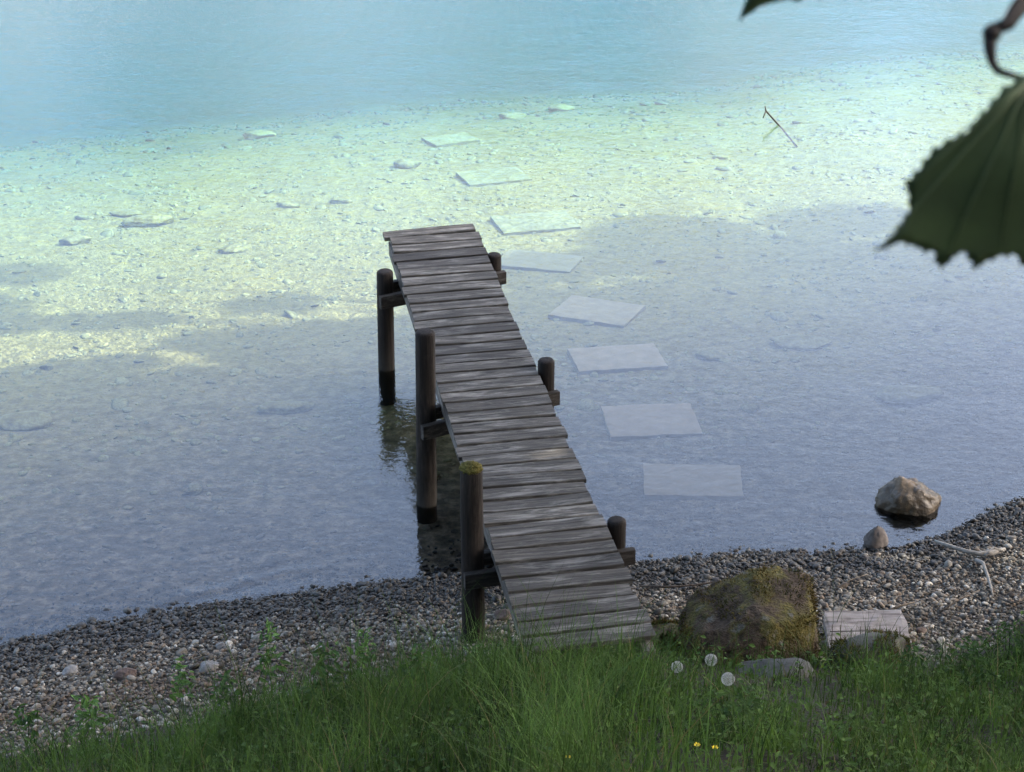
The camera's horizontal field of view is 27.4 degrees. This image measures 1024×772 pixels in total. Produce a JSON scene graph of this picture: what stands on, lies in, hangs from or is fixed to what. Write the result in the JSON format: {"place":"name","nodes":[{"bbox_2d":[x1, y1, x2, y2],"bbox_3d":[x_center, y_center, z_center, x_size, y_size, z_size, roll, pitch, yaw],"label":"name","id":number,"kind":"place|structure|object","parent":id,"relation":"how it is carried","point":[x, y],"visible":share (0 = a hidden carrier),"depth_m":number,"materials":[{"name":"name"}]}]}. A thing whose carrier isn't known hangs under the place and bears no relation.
{"place":"outdoors","nodes":[
{"label":"outdoors","id":0,"kind":"place"},
{"bbox_2d":[0,0,1023,771],"bbox_3d":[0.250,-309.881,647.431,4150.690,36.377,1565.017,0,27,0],"label":"ground","id":1,"kind":"structure","parent":0,"point":[92,68],"depth_m":21.74,"materials":[{"name":"soil"}]},
{"bbox_2d":[0,410,51,430],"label":"submerged stone","id":2,"kind":"object","parent":1,"relation":"on","point":[31,420],"visible":1,"depth_m":18.03,"materials":[{"name":"grey stone"}]},
{"bbox_2d":[10,703,45,744],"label":"leafy weed","id":3,"kind":"object","parent":1,"relation":"on","point":[31,717],"visible":0.87,"depth_m":12.96,"materials":[{"name":"green plant"}]},
{"bbox_2d":[62,664,78,675],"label":"stone","id":4,"kind":"object","parent":1,"relation":"on","point":[70,669],"visible":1,"depth_m":13.92,"materials":[{"name":"white stone"}]},
{"bbox_2d":[59,234,91,244],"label":"submerged stone","id":5,"kind":"object","parent":1,"relation":"on","point":[76,239],"visible":1,"depth_m":23.28,"materials":[{"name":"white stone"}]},
{"bbox_2d":[64,694,114,735],"bbox_3d":[-2.566,2.035,12.728,0.304,0.422,0.246,0,27,0],"label":"leafy weed","id":6,"kind":"object","parent":1,"relation":"on","point":[90,711],"visible":0.9,"depth_m":12.72,"materials":[{"name":"green plant"}]},
{"bbox_2d":[109,209,142,216],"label":"submerged stone","id":7,"kind":"object","parent":1,"relation":"on","point":[124,213],"visible":0.87,"depth_m":24.29,"materials":[{"name":"white stone"}]},
{"bbox_2d":[121,214,174,227],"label":"submerged stone","id":8,"kind":"object","parent":1,"relation":"on","point":[149,220],"visible":1,"depth_m":23.86,"materials":[{"name":"white stone"}]},
{"bbox_2d":[169,655,195,713],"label":"leafy weed","id":9,"kind":"object","parent":1,"relation":"on","point":[184,681],"visible":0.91,"depth_m":13.23,"materials":[{"name":"green plant"}]},
{"bbox_2d":[208,669,236,715],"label":"leafy weed","id":10,"kind":"object","parent":1,"relation":"on","point":[223,686],"visible":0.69,"depth_m":13.13,"materials":[{"name":"green plant"}]},
{"bbox_2d":[218,243,249,253],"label":"submerged stone","id":11,"kind":"object","parent":1,"relation":"on","point":[231,248],"visible":1,"depth_m":22.78,"materials":[{"name":"white stone"}]},
{"bbox_2d":[242,130,275,139],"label":"submerged stone","id":12,"kind":"object","parent":1,"relation":"on","point":[254,134],"visible":1,"depth_m":28.67,"materials":[{"name":"white stone"}]},
{"bbox_2d":[254,617,291,683],"bbox_3d":[-1.521,1.729,13.352,0.214,0.640,0.229,-16,31,-28],"label":"leafy weed","id":13,"kind":"object","parent":1,"relation":"on","point":[264,660],"visible":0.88,"depth_m":13.31,"materials":[{"name":"green plant"}]},
{"bbox_2d":[257,401,313,413],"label":"submerged stone","id":14,"kind":"object","parent":1,"relation":"on","point":[281,407],"visible":1,"depth_m":18.15,"materials":[{"name":"grey stone"}]},
{"bbox_2d":[276,201,299,207],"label":"submerged stone","id":15,"kind":"object","parent":1,"relation":"on","point":[287,204],"visible":1,"depth_m":24.38,"materials":[{"name":"white stone"}]},
{"bbox_2d":[300,641,354,709],"bbox_3d":[-1.045,1.658,11.781,0.321,0.596,0.265,0,27,0],"label":"leafy weed","id":16,"kind":"object","parent":1,"relation":"on","point":[318,652],"visible":0.81,"depth_m":11.72,"materials":[{"name":"green plant"}]},
{"bbox_2d":[330,197,352,203],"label":"submerged stone","id":17,"kind":"object","parent":1,"relation":"on","point":[337,200],"visible":1,"depth_m":24.46,"materials":[{"name":"white stone"}]},
{"bbox_2d":[345,627,380,677],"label":"leafy weed","id":18,"kind":"object","parent":1,"relation":"on","point":[364,660],"visible":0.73,"depth_m":13.17,"materials":[{"name":"green plant"}]},
{"bbox_2d":[393,159,421,168],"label":"submerged stone","id":19,"kind":"object","parent":1,"relation":"on","point":[404,164],"visible":1,"depth_m":25.99,"materials":[{"name":"white stone"}]},
{"bbox_2d":[399,643,440,696],"bbox_3d":[-0.519,1.641,11.791,0.243,0.447,0.253,0,27,0],"label":"leafy weed","id":20,"kind":"object","parent":1,"relation":"on","point":[419,651],"visible":0.58,"depth_m":11.72,"materials":[{"name":"green plant"}]},
{"bbox_2d":[421,132,479,147],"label":"stepping slab","id":21,"kind":"structure","parent":1,"relation":"on","point":[452,139],"depth_m":27.37,"materials":[{"name":"stone"}]},
{"bbox_2d":[462,645,492,679],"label":"leafy weed","id":22,"kind":"object","parent":1,"relation":"on","point":[472,649],"visible":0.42,"depth_m":12.44,"materials":[{"name":"green plant"}]},
{"bbox_2d":[456,166,531,186],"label":"stepping slab","id":23,"kind":"structure","parent":1,"relation":"on","point":[486,177],"depth_m":25.32,"materials":[{"name":"stone"}]},
{"bbox_2d":[0,563,1023,771],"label":"grass","id":24,"kind":"structure","parent":1,"relation":"on","point":[585,749],"depth_m":10.73,"materials":[{"name":"plant"}]},
{"bbox_2d":[0,446,1023,759],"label":"gravel","id":25,"kind":"structure","parent":1,"relation":"on","point":[170,618],"depth_m":14.62,"materials":[{"name":"grey gravel"}]},
{"bbox_2d":[113,667,136,679],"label":"stone","id":26,"kind":"object","parent":25,"relation":"on","point":[121,672],"visible":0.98,"depth_m":13.80,"materials":[{"name":"stone"}]},
{"bbox_2d":[198,660,218,673],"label":"stone","id":27,"kind":"object","parent":25,"relation":"on","point":[204,666],"visible":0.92,"depth_m":13.89,"materials":[{"name":"grey stone"}]},
{"bbox_2d":[215,642,225,648],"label":"stone","id":28,"kind":"object","parent":25,"relation":"on","point":[219,645],"visible":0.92,"depth_m":14.20,"materials":[{"name":"white stone"}]},
{"bbox_2d":[494,609,511,620],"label":"stone","id":29,"kind":"object","parent":25,"relation":"on","point":[503,612],"visible":0.74,"depth_m":14.46,"materials":[{"name":"grey stone"}]},
{"bbox_2d":[640,581,715,587],"bbox_3d":[1.257,1.376,14.661,0.731,0.155,0.107,2,27,3],"label":"stick","id":30,"kind":"object","parent":25,"relation":"on","point":[656,586],"visible":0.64,"depth_m":14.69,"materials":[{"name":"wood"}]},
{"bbox_2d":[834,574,867,590],"bbox_3d":[2.410,1.387,14.935,0.359,0.029,0.022,-22,34,-36],"label":"stick","id":31,"kind":"object","parent":25,"relation":"on","point":[848,581],"visible":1,"depth_m":14.92,"materials":[{"name":"wood"}]},
{"bbox_2d":[887,601,913,609],"bbox_3d":[2.675,1.524,14.499,0.248,0.029,0.019,-14,30,-25],"label":"stick","id":32,"kind":"object","parent":25,"relation":"on","point":[898,606],"visible":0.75,"depth_m":14.49,"materials":[{"name":"grey wood"}]},
{"bbox_2d":[937,639,954,664],"bbox_3d":[2.859,1.749,13.816,0.018,0.164,0.503,0,27,-1],"label":"stick","id":33,"kind":"object","parent":25,"relation":"on","point":[938,640],"visible":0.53,"depth_m":13.88,"materials":[{"name":"wood"}]},
{"bbox_2d":[0,49,1023,605],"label":"lakebed pebbles","id":34,"kind":"object","parent":1,"relation":"on","point":[586,405],"visible":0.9,"depth_m":21.63,"materials":[{"name":"grey gravel"}]},
{"bbox_2d":[499,112,526,118],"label":"submerged stone","id":35,"kind":"object","parent":1,"relation":"on","point":[515,115],"visible":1,"depth_m":29.18,"materials":[{"name":"white stone"}]},
{"bbox_2d":[376,223,655,671],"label":"wooden jetty","id":36,"kind":"object","parent":1,"relation":"on","point":[527,506],"visible":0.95,"depth_m":15.17,"materials":[{"name":"grey wood"}]},
{"bbox_2d":[490,210,580,235],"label":"stepping slab","id":37,"kind":"structure","parent":1,"relation":"on","point":[532,222],"depth_m":23.43,"materials":[{"name":"stone"}]},
{"bbox_2d":[501,249,583,272],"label":"stepping slab","id":38,"kind":"structure","parent":1,"relation":"on","point":[523,260],"depth_m":22.06,"materials":[{"name":"stone"}]},
{"bbox_2d":[548,104,574,111],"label":"submerged stone","id":39,"kind":"object","parent":1,"relation":"on","point":[559,107],"visible":1,"depth_m":29.79,"materials":[{"name":"white stone"}]},
{"bbox_2d":[548,295,645,327],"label":"stepping slab","id":40,"kind":"structure","parent":1,"relation":"on","point":[583,310],"depth_m":20.39,"materials":[{"name":"stone"}]},
{"bbox_2d":[596,641,627,668],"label":"leafy weed","id":41,"kind":"object","parent":1,"relation":"on","point":[604,646],"visible":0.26,"depth_m":12.76,"materials":[{"name":"green plant"}]},
{"bbox_2d":[567,343,667,374],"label":"stepping slab","id":42,"kind":"structure","parent":1,"relation":"on","point":[614,359],"depth_m":19.12,"materials":[{"name":"stone"}]},
{"bbox_2d":[601,403,702,440],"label":"stepping slab","id":43,"kind":"structure","parent":1,"relation":"on","point":[645,421],"depth_m":17.77,"materials":[{"name":"stone"}]},
{"bbox_2d":[633,617,682,652],"bbox_3d":[1.017,1.687,13.867,0.513,0.258,0.480,0,27,0],"label":"rock","id":44,"kind":"object","parent":1,"relation":"on","point":[663,620],"visible":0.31,"depth_m":13.89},
{"bbox_2d":[671,661,682,693],"bbox_3d":[0.904,1.614,11.540,0.066,0.235,0.066,0,27,0],"label":"dandelion clock","id":45,"kind":"object","parent":1,"relation":"on","point":[677,670],"visible":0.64,"depth_m":11.50,"materials":[{"name":"white plant"}]},
{"bbox_2d":[643,463,743,499],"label":"stepping slab","id":46,"kind":"structure","parent":1,"relation":"on","point":[688,481],"depth_m":16.66,"materials":[{"name":"stone"}]},
{"bbox_2d":[695,350,723,360],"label":"submerged stone","id":47,"kind":"object","parent":1,"relation":"on","point":[710,355],"visible":1,"depth_m":19.17,"materials":[{"name":"grey stone"}]},
{"bbox_2d":[705,654,716,672],"bbox_3d":[1.193,1.673,12.604,0.075,0.144,0.075,0,27,0],"label":"dandelion clock","id":48,"kind":"object","parent":1,"relation":"on","point":[710,659],"visible":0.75,"depth_m":12.58,"materials":[{"name":"white plant"}]},
{"bbox_2d":[721,672,734,706],"bbox_3d":[1.125,1.617,10.983,0.071,0.274,0.071,0,27,0],"label":"dandelion clock","id":49,"kind":"object","parent":1,"relation":"on","point":[726,682],"visible":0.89,"depth_m":10.93,"materials":[{"name":"white plant"}]},
{"bbox_2d":[721,685,761,728],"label":"leafy weed","id":50,"kind":"object","parent":1,"relation":"on","point":[740,697],"visible":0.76,"depth_m":10.40,"materials":[{"name":"green plant"}]},
{"bbox_2d":[676,562,824,665],"bbox_3d":[1.536,1.526,13.544,1.000,0.492,0.867,-3,27,-6],"label":"mossy boulder","id":51,"kind":"object","parent":1,"relation":"on","point":[771,597],"visible":0.84,"depth_m":13.43,"materials":[{"name":"stone"}]},
{"bbox_2d":[738,657,814,678],"bbox_3d":[1.626,1.790,12.908,0.487,0.213,0.321,-3,27,-5],"label":"rock","id":52,"kind":"object","parent":1,"relation":"on","point":[789,661],"visible":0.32,"depth_m":12.87,"materials":[{"name":"grey stone"}]},
{"bbox_2d":[770,334,832,350],"bbox_3d":[2.686,-0.395,19.492,0.588,0.095,0.276,1,27,3],"label":"submerged stone","id":53,"kind":"object","parent":1,"relation":"on","point":[798,342],"visible":1,"depth_m":19.44,"materials":[{"name":"grey stone"}]},
{"bbox_2d":[818,524,858,621],"bbox_3d":[2.151,1.282,13.960,0.384,0.947,0.052,-2,27,-5],"label":"reed","id":54,"kind":"object","parent":1,"relation":"on","point":[833,603],"visible":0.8,"depth_m":14.05,"materials":[{"name":"green plant"}]},
{"bbox_2d":[830,624,900,642],"bbox_3d":[2.294,1.698,13.648,0.460,0.293,0.020,1,3,2],"label":"wire panel","id":55,"kind":"object","parent":1,"relation":"on","point":[832,631],"visible":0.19,"depth_m":13.65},
{"bbox_2d":[823,609,911,647],"bbox_3d":[2.382,1.695,14.041,0.570,0.059,0.491,0,42,-3],"label":"flat stone","id":56,"kind":"object","parent":1,"relation":"on","point":[851,619],"visible":0.39,"depth_m":14.12,"materials":[{"name":"grey stone"}]},
{"bbox_2d":[822,627,915,675],"bbox_3d":[2.258,1.724,13.267,0.644,0.372,0.458,-5,28,-10],"label":"rock","id":57,"kind":"object","parent":1,"relation":"on","point":[861,639],"visible":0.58,"depth_m":13.20,"materials":[{"name":"stone"}]},
{"bbox_2d":[863,526,888,548],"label":"rock","id":58,"kind":"object","parent":1,"relation":"on","point":[876,537],"visible":1,"depth_m":15.52,"materials":[{"name":"grey stone"}]},
{"bbox_2d":[875,476,941,521],"bbox_3d":[3.044,0.880,16.120,0.466,0.443,0.438,13,30,24],"label":"boulder","id":59,"kind":"object","parent":1,"relation":"on","point":[909,499],"visible":0.92,"depth_m":15.97,"materials":[{"name":"grey stone"}]},
{"bbox_2d":[885,642,933,687],"bbox_3d":[2.388,1.692,12.558,0.217,0.304,0.313,-24,35,-38],"label":"leafy weed","id":60,"kind":"object","parent":1,"relation":"on","point":[922,660],"visible":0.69,"depth_m":12.53,"materials":[{"name":"green plant"}]},
{"bbox_2d":[877,385,943,405],"bbox_3d":[3.455,0.069,18.202,0.569,0.149,0.362,-2,27,-4],"label":"submerged stone","id":61,"kind":"object","parent":1,"relation":"on","point":[904,394],"visible":1,"depth_m":18.12,"materials":[{"name":"grey stone"}]},
{"bbox_2d":[915,627,926,634],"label":"stone","id":62,"kind":"object","parent":1,"relation":"on","point":[920,630],"visible":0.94,"depth_m":14.20,"materials":[{"name":"beige stone"}]},
{"bbox_2d":[939,590,979,612],"bbox_3d":[3.105,1.486,14.562,0.424,0.028,0.017,-21,34,-35],"label":"stick","id":63,"kind":"object","parent":1,"relation":"on","point":[943,609],"visible":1,"depth_m":14.53,"materials":[{"name":"wood"}]},
{"bbox_2d":[940,636,997,695],"bbox_3d":[2.639,1.626,12.073,0.326,0.431,0.356,7,28,14],"label":"leafy weed","id":64,"kind":"object","parent":1,"relation":"on","point":[973,654],"visible":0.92,"depth_m":12.03,"materials":[{"name":"green plant"}]},
{"bbox_2d":[934,540,1005,597],"bbox_3d":[3.424,1.274,15.045,0.436,0.111,0.922,-7,28,-14],"label":"driftwood branch","id":65,"kind":"object","parent":1,"relation":"on","point":[993,551],"visible":1,"depth_m":15.18,"materials":[{"name":"grey wood"}]},
{"bbox_2d":[977,620,1023,669],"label":"leafy weed","id":66,"kind":"object","parent":1,"relation":"on","point":[1004,633],"visible":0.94,"depth_m":13.02,"materials":[{"name":"green plant"}]},
{"bbox_2d":[999,597,1023,603],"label":"stick","id":67,"kind":"object","parent":1,"relation":"on","point":[1005,600],"visible":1,"depth_m":14.46,"materials":[{"name":"wood"}]},
{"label":"shore tree","id":68,"kind":"object","parent":1,"relation":"on","visible":0},
{"bbox_2d":[739,0,1023,269],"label":"overhanging branch","id":69,"kind":"object","parent":68,"relation":"attached to","point":[965,191],"visible":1,"depth_m":1.16,"materials":[{"name":"green plant"}]},
{"bbox_3d":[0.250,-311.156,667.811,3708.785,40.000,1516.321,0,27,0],"label":"water","id":70,"kind":"structure","parent":0,"visible":0},
{"bbox_2d":[763,106,797,147],"bbox_3d":[3.011,-2.908,23.574,0.417,0.480,0.077,0,27,0],"label":"stick","id":71,"kind":"object","parent":70,"relation":"in","point":[783,130],"visible":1,"depth_m":23.57,"materials":[{"name":"black wood"}]}
]}

